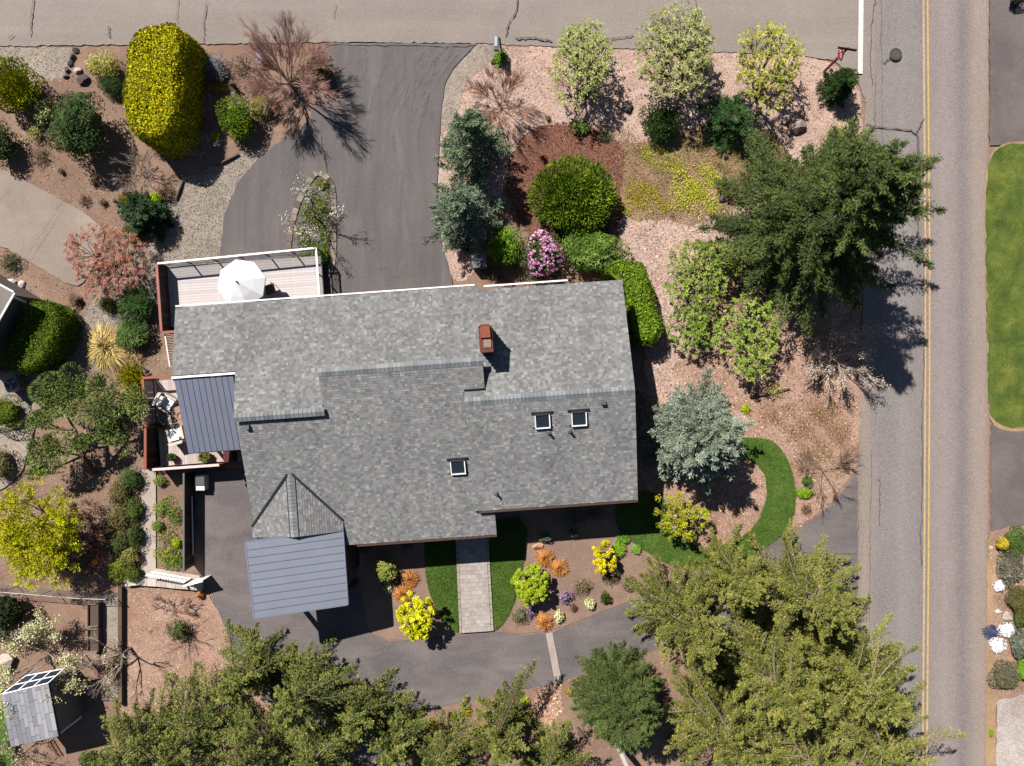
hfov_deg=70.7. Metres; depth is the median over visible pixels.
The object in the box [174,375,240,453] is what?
patio cover
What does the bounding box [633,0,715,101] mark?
feathery shrub
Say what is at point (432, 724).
plant
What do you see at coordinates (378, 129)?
driveway
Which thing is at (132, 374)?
golden shrub
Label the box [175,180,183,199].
log
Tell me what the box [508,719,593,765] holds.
green conifer
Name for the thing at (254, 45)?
red maple
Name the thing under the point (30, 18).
crack
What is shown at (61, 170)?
plant
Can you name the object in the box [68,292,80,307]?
garden plant
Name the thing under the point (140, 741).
green conifer
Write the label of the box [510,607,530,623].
shrub
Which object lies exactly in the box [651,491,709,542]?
shrub
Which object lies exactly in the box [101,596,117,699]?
timber path
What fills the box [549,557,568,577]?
orange grass
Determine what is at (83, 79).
boulder
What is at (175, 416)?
fire table
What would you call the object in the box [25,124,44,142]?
shrub
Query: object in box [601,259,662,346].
hedge
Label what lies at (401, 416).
house
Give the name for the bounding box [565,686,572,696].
plant
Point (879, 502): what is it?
crack
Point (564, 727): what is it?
plant
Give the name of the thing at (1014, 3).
shade plant
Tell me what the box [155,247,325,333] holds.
deck
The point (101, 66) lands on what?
variegated shrub
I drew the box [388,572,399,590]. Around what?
azalea
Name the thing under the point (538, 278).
ivy cover
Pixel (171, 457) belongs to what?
planter pot
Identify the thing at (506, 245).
rhododendron
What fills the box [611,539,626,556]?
plant
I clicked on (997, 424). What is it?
roadside dirt
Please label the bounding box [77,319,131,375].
straw grass
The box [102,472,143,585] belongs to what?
hedge undergrowth
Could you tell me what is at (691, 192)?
yellow ground cover
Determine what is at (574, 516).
shade plant
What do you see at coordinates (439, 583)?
entry lawn
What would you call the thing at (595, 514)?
shade plant
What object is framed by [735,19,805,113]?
feathery shrub
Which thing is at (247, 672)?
green conifer
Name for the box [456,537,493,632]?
walkway
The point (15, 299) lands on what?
neighbour house
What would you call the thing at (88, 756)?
shrub
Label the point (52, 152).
fallen leaves
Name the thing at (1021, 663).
roadside shrub
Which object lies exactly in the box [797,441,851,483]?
dry cover
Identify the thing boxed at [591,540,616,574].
golden shrub
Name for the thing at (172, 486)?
narrow bed
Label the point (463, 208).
blue spruce
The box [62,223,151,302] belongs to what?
red leaf maple
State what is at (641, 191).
yellow ground cover
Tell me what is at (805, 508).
plant
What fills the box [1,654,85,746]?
shed
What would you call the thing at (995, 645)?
white candytuft
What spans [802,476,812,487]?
plant
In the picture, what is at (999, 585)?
white candytuft
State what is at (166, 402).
armchair
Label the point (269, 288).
patio chair
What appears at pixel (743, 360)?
open rhododendron
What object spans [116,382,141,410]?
golden shrub
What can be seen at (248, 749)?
green conifer
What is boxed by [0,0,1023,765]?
ground
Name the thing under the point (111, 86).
dwarf pine
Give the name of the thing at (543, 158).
red grass
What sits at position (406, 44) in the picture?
crack
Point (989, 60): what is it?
crack
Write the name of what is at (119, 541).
path shrub
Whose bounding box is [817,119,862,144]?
tan shrub
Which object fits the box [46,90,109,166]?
rhododendron
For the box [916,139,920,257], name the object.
crack
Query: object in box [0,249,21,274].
garden plant
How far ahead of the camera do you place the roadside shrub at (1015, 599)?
38.38 m
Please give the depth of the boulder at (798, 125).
38.63 m
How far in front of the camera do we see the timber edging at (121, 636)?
38.65 m
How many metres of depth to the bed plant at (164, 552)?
38.69 m
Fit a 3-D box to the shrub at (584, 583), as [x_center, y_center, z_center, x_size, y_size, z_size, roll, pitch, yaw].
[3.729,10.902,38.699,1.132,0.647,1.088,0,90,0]
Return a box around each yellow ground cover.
[617,180,676,219]
[637,141,685,176]
[667,160,729,216]
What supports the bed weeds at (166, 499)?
on the narrow bed at (172, 486)
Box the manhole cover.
[890,48,901,59]
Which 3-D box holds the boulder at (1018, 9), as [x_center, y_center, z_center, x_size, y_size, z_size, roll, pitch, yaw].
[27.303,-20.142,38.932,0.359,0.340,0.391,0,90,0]
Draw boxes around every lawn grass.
[0,681,8,764]
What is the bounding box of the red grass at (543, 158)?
[538,153,546,161]
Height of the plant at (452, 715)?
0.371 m
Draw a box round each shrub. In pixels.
[0,118,16,168]
[0,393,20,433]
[0,445,13,480]
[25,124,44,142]
[26,97,54,126]
[29,142,51,166]
[77,749,100,765]
[85,48,120,78]
[94,294,117,313]
[100,638,119,694]
[104,503,131,529]
[106,555,131,583]
[107,531,128,556]
[108,477,128,503]
[110,146,157,190]
[115,361,143,385]
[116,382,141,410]
[117,188,139,207]
[120,465,144,494]
[120,546,141,564]
[121,223,139,242]
[124,564,140,582]
[125,495,143,521]
[127,518,142,551]
[145,591,196,643]
[151,520,179,550]
[167,618,191,640]
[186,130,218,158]
[215,94,258,141]
[252,93,272,122]
[306,51,333,88]
[314,178,328,189]
[317,246,328,264]
[373,558,396,582]
[395,590,436,640]
[458,62,539,129]
[510,562,549,606]
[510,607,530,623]
[547,16,615,110]
[571,577,591,595]
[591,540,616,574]
[600,564,621,585]
[621,575,635,590]
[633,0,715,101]
[651,491,709,542]
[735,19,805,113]
[794,444,864,511]
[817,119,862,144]
[986,658,1020,687]
[996,537,1008,549]
[996,549,1023,587]
[1001,525,1023,557]
[1004,585,1023,612]
[1009,626,1023,659]
[1013,609,1023,628]
[1015,659,1023,678]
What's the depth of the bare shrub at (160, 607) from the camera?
38.31 m
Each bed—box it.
[114,585,279,765]
[156,473,182,569]
[356,501,659,639]
[402,635,856,765]
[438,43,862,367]
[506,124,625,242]
[618,126,785,225]
[639,250,862,547]
[988,525,1023,765]
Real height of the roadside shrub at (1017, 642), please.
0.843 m
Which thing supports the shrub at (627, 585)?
on the planting bed at (558, 584)
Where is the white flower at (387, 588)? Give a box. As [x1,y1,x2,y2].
[382,582,391,593]
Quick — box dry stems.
[605,125,647,157]
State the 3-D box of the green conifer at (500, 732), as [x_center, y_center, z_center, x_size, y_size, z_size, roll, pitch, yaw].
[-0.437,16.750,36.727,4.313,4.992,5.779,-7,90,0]
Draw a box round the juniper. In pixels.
[112,189,175,243]
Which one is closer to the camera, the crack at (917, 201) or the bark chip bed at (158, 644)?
the crack at (917, 201)
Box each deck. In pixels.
[141,374,242,470]
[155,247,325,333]
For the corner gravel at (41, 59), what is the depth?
38.99 m
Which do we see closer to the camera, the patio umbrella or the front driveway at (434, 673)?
the patio umbrella
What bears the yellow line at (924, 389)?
on the road at (891, 419)
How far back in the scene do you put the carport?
35.23 m
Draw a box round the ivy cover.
[479,262,566,286]
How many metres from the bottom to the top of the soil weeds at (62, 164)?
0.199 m
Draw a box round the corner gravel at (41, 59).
[0,46,79,82]
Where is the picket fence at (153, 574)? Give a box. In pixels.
[145,571,190,582]
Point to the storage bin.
(201, 481)
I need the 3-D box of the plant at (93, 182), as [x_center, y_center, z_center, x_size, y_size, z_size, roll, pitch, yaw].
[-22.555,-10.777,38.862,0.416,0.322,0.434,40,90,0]
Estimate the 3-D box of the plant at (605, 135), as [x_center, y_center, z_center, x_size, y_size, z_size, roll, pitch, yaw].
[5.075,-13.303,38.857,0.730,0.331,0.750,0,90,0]
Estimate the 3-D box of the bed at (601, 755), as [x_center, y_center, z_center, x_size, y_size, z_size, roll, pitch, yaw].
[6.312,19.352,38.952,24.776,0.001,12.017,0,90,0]
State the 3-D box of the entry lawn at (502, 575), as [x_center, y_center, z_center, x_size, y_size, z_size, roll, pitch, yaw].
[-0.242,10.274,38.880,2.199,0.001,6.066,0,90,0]
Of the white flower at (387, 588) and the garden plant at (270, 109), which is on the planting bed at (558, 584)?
the white flower at (387, 588)
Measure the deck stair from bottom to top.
1.530 m
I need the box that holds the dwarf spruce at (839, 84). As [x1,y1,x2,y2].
[815,66,858,109]
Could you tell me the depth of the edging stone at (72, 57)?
38.86 m
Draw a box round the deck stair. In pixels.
[164,334,173,366]
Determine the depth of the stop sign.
36.84 m
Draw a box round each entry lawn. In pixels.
[425,540,458,632]
[489,517,527,629]
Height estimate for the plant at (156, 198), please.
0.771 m
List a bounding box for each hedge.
[0,298,82,375]
[122,22,208,159]
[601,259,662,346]
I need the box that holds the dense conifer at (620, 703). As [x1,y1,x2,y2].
[569,638,665,754]
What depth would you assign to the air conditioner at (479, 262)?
38.20 m
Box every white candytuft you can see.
[989,637,1007,653]
[993,579,1005,591]
[997,621,1014,637]
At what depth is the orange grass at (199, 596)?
38.75 m
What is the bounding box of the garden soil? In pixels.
[0,76,168,590]
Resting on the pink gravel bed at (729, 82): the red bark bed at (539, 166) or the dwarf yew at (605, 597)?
the red bark bed at (539, 166)
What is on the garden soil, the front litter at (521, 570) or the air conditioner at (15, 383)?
the air conditioner at (15, 383)
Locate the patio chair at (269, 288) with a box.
[265,282,277,294]
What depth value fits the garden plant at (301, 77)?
38.64 m
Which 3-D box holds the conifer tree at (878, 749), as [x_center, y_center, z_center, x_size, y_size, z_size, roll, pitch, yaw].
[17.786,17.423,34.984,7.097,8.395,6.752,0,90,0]
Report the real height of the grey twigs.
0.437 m
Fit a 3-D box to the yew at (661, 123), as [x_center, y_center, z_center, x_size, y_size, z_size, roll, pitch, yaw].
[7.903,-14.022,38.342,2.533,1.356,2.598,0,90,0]
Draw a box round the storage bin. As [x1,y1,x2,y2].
[195,474,208,489]
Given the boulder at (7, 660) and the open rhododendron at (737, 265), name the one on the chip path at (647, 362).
the open rhododendron at (737, 265)
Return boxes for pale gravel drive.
[996,694,1023,765]
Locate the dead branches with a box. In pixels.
[799,301,890,393]
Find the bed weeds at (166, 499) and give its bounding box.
[154,495,182,569]
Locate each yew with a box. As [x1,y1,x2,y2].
[600,591,610,602]
[638,96,682,143]
[698,90,762,153]
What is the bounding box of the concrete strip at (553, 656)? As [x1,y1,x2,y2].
[546,632,561,682]
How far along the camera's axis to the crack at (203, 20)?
38.85 m
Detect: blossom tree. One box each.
[0,608,94,720]
[0,722,34,765]
[279,168,346,247]
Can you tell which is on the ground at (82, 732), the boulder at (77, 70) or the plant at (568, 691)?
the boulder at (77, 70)
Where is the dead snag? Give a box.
[615,743,628,765]
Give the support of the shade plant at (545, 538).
on the planting bed at (558, 584)
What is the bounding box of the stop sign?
[823,46,857,72]
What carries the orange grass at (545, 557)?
on the planting bed at (558, 584)
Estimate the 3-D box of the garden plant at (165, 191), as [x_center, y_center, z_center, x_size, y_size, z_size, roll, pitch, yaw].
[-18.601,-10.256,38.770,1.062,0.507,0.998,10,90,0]
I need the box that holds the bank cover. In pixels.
[759,401,852,472]
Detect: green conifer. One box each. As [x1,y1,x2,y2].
[87,671,204,765]
[143,660,251,765]
[209,681,315,765]
[211,617,296,704]
[265,632,366,735]
[277,703,374,765]
[327,667,414,749]
[365,688,430,765]
[409,695,488,765]
[464,658,546,765]
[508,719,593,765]
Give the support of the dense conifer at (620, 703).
on the bed at (601, 755)
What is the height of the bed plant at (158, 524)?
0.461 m
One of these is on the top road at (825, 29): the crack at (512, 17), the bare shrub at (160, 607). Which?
the crack at (512, 17)
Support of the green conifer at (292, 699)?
on the front driveway at (434, 673)
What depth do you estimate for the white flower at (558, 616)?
38.67 m
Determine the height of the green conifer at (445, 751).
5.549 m
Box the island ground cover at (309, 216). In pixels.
[294,172,336,271]
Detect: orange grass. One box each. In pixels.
[196,591,203,599]
[392,582,414,603]
[401,569,419,587]
[534,611,552,631]
[535,548,554,566]
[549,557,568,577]
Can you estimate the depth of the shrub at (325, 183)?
38.70 m
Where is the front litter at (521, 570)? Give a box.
[357,506,657,640]
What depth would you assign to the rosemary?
38.42 m
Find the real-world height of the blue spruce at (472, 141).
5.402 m
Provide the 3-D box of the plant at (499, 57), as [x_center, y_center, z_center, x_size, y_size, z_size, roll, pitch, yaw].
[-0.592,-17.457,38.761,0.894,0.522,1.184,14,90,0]
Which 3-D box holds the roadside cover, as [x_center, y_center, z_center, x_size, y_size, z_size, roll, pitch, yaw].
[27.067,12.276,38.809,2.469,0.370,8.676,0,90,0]
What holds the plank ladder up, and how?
on the ground at (82, 732)
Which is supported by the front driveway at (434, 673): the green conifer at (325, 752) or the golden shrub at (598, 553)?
the green conifer at (325, 752)
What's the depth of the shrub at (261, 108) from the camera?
38.50 m
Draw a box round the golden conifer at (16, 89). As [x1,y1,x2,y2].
[0,55,42,113]
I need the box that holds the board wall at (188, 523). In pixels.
[183,471,194,571]
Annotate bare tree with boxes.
[73,635,138,697]
[162,616,202,661]
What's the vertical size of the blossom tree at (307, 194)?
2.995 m
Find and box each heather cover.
[697,136,747,175]
[740,128,788,187]
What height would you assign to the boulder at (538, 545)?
0.448 m
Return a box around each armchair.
[151,392,177,413]
[165,425,185,446]
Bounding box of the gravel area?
[0,45,76,80]
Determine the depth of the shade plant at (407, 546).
38.53 m
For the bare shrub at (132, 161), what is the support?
on the garden soil
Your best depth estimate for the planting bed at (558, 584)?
38.96 m
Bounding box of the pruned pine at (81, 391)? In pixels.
[17,361,150,481]
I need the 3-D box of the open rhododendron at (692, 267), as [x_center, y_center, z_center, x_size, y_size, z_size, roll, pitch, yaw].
[9.569,-5.175,37.782,3.501,2.512,4.851,0,90,0]
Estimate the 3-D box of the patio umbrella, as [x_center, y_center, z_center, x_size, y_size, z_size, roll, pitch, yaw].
[-13.609,-5.016,36.941,2.303,2.817,2.303,8,90,0]
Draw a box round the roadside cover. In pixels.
[994,550,1023,689]
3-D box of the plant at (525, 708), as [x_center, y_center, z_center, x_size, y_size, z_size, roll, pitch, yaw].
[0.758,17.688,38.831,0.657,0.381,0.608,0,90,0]
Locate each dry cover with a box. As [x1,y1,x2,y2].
[775,393,858,446]
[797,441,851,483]
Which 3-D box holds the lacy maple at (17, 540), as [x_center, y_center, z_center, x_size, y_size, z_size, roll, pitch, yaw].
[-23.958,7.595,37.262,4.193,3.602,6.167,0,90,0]
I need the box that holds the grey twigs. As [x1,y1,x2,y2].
[112,313,125,323]
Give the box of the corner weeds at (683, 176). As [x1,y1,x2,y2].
[622,133,778,219]
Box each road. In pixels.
[0,0,872,101]
[857,0,988,765]
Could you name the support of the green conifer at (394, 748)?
on the bed at (601, 755)
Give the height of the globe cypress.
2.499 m
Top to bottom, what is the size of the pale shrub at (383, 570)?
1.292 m
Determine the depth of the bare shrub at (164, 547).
38.30 m
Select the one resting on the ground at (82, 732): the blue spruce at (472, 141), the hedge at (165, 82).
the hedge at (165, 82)
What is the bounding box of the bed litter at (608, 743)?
[408,635,849,765]
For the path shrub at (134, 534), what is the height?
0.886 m
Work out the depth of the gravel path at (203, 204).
38.99 m
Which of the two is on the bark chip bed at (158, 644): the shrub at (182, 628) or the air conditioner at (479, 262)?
the shrub at (182, 628)
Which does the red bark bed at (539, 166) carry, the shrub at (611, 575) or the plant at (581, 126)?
the plant at (581, 126)
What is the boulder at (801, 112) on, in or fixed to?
on the pink gravel bed at (729, 82)
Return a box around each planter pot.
[155,421,166,431]
[166,453,176,461]
[197,452,210,463]
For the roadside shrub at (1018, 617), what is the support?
on the roadside bed at (999, 692)
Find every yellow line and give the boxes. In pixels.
[922,0,925,762]
[926,0,929,765]
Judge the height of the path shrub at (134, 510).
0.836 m
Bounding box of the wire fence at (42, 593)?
[0,584,117,599]
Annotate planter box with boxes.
[87,601,102,626]
[87,626,102,651]
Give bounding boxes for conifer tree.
[623,553,733,672]
[653,653,781,765]
[681,593,830,739]
[684,522,773,613]
[720,672,851,765]
[746,518,867,642]
[780,592,920,738]
[785,676,968,765]
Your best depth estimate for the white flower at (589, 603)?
38.68 m
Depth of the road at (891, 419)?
38.94 m
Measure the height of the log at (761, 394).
0.160 m
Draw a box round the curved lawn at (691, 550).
[615,437,795,567]
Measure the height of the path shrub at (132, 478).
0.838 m
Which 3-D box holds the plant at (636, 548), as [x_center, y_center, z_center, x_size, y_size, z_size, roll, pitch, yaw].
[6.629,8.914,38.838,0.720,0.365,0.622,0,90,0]
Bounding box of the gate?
[182,575,210,586]
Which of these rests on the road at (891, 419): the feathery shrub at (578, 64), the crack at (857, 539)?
the crack at (857, 539)
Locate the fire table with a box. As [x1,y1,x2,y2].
[170,406,182,425]
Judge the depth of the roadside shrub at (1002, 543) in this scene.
38.38 m
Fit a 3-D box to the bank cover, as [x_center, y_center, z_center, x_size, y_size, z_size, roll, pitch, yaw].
[15.789,3.050,38.874,5.213,0.244,4.125,0,90,0]
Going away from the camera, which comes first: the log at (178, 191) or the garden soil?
the log at (178, 191)
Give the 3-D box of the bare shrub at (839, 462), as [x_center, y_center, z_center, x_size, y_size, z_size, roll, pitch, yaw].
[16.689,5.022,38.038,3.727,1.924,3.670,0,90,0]
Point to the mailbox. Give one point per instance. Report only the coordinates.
(497, 40)
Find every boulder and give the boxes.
[0,653,15,672]
[18,280,24,287]
[73,68,81,73]
[76,74,89,83]
[86,682,96,695]
[532,542,542,549]
[621,102,632,111]
[719,194,725,202]
[781,114,791,123]
[790,117,805,134]
[798,108,804,117]
[1002,611,1012,621]
[1015,6,1022,12]
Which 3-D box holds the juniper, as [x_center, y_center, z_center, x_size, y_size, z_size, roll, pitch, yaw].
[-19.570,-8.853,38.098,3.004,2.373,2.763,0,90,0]
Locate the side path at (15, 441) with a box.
[0,307,73,488]
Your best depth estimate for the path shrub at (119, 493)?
38.33 m
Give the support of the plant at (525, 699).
on the bed at (601, 755)
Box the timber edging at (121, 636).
[118,586,124,704]
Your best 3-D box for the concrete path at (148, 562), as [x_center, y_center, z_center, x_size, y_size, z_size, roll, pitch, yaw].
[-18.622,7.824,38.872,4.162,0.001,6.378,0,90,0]
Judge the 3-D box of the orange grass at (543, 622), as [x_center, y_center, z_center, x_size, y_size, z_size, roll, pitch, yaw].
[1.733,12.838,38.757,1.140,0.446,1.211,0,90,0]
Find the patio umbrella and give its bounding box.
[218,260,265,303]
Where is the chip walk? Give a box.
[530,686,561,761]
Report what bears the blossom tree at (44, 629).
on the ground at (82, 732)
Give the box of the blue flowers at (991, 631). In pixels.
[982,624,1001,639]
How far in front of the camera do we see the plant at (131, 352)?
38.72 m
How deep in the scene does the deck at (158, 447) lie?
38.38 m
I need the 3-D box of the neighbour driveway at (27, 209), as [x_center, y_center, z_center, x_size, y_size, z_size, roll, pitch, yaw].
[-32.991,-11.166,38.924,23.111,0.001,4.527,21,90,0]
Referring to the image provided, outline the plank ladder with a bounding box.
[47,741,61,755]
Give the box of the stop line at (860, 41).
[858,0,863,73]
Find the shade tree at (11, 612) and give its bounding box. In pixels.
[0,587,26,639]
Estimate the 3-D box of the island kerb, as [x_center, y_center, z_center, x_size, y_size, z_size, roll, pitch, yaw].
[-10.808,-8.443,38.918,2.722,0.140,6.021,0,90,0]
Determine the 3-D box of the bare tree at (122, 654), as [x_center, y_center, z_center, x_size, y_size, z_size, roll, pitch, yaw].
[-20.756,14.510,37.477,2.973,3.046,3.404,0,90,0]
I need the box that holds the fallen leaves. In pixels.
[0,73,170,588]
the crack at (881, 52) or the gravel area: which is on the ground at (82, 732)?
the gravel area
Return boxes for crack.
[29,0,33,35]
[202,3,206,39]
[319,133,325,171]
[329,43,472,45]
[505,0,517,35]
[515,37,551,41]
[857,482,858,617]
[865,124,919,152]
[869,453,871,619]
[870,0,875,83]
[878,479,880,525]
[880,0,882,138]
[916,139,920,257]
[920,349,924,564]
[989,2,990,136]
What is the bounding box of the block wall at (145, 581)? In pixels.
[125,577,204,590]
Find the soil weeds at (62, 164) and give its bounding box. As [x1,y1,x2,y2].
[9,99,146,200]
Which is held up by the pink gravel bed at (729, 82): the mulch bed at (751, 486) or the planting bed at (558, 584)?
the mulch bed at (751, 486)
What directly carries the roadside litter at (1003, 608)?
on the roadside bed at (999, 692)
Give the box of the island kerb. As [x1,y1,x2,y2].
[286,170,336,280]
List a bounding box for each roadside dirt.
[984,141,1023,431]
[985,531,996,765]
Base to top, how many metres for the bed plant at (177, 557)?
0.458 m
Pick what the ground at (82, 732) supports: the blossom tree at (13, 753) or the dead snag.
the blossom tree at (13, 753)
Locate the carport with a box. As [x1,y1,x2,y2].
[245,531,359,618]
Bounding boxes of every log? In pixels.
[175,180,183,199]
[216,153,238,166]
[577,726,590,744]
[750,388,789,397]
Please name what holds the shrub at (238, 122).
on the ground at (82, 732)
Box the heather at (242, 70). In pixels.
[228,54,262,82]
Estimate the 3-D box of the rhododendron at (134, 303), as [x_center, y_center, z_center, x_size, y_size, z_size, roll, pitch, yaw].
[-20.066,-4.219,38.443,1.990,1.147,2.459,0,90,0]
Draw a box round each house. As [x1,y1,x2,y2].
[0,275,43,370]
[171,279,637,546]
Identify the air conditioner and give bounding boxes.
[2,375,28,392]
[471,253,488,271]
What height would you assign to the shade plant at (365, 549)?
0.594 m
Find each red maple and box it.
[38,517,107,579]
[228,7,340,115]
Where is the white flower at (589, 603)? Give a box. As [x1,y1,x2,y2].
[584,598,594,609]
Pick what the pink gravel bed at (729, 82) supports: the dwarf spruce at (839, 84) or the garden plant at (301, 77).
the dwarf spruce at (839, 84)
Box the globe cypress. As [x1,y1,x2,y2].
[526,154,617,237]
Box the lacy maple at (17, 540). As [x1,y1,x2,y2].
[0,473,86,592]
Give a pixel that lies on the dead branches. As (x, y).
(811, 369)
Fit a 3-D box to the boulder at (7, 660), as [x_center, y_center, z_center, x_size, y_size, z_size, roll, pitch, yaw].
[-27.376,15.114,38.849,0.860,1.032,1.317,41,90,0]
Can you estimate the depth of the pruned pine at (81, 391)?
36.62 m
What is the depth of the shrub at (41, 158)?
38.76 m
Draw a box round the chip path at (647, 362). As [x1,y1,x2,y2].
[626,201,764,440]
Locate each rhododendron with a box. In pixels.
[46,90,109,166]
[115,318,149,349]
[116,282,153,324]
[486,225,522,265]
[516,226,564,279]
[557,219,633,272]
[663,238,728,329]
[664,300,724,355]
[696,239,749,280]
[713,288,780,383]
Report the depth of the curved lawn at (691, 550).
38.89 m
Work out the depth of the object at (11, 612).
37.50 m
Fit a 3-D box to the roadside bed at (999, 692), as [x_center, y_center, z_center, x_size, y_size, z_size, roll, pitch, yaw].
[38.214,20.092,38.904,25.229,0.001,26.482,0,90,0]
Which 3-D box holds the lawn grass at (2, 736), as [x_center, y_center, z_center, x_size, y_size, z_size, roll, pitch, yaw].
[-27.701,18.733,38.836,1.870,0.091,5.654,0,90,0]
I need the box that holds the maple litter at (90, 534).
[65,500,112,575]
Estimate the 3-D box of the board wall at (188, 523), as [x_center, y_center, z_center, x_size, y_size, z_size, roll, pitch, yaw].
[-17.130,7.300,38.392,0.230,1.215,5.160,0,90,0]
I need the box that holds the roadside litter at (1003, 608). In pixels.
[987,526,1021,763]
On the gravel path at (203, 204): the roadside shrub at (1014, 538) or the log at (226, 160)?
the log at (226, 160)
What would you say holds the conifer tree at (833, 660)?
on the bed at (601, 755)
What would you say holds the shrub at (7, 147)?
on the garden soil
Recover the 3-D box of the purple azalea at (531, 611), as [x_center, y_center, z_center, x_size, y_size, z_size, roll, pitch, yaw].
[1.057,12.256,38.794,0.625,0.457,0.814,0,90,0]
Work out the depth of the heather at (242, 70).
38.62 m
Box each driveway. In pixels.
[0,170,103,285]
[192,470,857,765]
[219,43,474,296]
[989,0,1023,144]
[990,425,1023,530]
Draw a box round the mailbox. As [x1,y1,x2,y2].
[494,36,501,51]
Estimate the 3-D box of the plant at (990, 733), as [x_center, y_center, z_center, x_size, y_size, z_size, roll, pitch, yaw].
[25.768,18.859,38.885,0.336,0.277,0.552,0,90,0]
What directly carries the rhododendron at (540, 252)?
on the ground at (82, 732)
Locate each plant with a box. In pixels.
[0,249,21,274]
[58,167,64,174]
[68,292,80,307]
[77,193,90,206]
[87,370,101,384]
[89,178,96,186]
[98,198,107,206]
[122,344,141,365]
[150,146,169,158]
[150,191,162,202]
[151,500,168,515]
[151,520,163,531]
[153,475,165,485]
[153,546,176,566]
[156,183,174,201]
[166,506,181,524]
[166,550,182,571]
[171,537,180,547]
[208,81,227,93]
[211,130,219,141]
[226,80,240,91]
[239,74,259,94]
[266,97,282,116]
[289,64,306,93]
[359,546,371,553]
[402,543,412,550]
[423,718,438,731]
[447,710,457,720]
[492,47,508,67]
[521,697,529,706]
[521,706,529,715]
[538,533,550,542]
[558,722,571,731]
[562,507,586,526]
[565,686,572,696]
[566,528,579,536]
[570,604,576,611]
[571,119,590,135]
[587,508,606,521]
[600,130,612,140]
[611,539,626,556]
[615,534,629,543]
[628,543,640,554]
[740,403,749,413]
[763,383,782,399]
[793,487,815,498]
[801,502,811,514]
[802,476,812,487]
[987,728,993,737]
[1010,0,1023,6]
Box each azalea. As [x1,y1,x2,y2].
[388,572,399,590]
[526,604,536,617]
[559,590,573,603]
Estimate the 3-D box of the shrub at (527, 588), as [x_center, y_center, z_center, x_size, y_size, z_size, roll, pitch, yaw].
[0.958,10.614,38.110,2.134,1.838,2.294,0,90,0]
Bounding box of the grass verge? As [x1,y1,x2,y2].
[985,143,1023,428]
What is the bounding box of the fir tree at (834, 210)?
[695,116,947,339]
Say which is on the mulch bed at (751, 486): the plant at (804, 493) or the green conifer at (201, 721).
the plant at (804, 493)
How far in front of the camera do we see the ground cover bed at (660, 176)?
38.97 m
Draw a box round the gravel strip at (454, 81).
[440,44,493,130]
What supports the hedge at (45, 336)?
on the garden soil
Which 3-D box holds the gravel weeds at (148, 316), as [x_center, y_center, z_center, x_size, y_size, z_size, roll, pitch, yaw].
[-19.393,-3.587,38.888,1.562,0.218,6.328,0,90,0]
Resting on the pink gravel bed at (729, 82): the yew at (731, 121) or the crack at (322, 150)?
the yew at (731, 121)
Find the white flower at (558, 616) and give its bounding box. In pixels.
[554,609,564,622]
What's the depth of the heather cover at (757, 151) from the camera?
38.83 m
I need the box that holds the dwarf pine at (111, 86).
[97,74,123,99]
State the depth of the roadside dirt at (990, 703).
38.90 m
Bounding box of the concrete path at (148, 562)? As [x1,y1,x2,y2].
[138,469,204,586]
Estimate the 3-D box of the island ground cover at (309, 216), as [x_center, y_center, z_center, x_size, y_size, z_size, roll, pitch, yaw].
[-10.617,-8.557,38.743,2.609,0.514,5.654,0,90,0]
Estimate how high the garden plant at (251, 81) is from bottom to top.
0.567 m
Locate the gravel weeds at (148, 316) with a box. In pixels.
[138,262,158,369]
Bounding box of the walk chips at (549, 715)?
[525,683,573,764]
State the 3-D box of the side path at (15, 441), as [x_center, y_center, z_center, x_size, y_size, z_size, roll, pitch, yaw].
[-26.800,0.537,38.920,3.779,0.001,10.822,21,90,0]
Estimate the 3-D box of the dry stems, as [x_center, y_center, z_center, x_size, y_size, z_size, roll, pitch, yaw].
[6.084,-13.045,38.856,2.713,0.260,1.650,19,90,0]
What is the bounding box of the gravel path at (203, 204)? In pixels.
[62,148,264,387]
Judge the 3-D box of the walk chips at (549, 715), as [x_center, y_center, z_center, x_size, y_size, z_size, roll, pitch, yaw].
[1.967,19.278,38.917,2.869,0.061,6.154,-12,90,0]
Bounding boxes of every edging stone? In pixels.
[67,60,72,66]
[69,53,75,60]
[72,47,78,53]
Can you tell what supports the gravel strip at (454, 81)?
on the pink gravel bed at (729, 82)
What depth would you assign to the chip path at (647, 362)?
38.97 m
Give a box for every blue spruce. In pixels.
[422,173,507,255]
[433,100,517,190]
[635,366,756,493]
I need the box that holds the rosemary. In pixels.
[203,50,228,85]

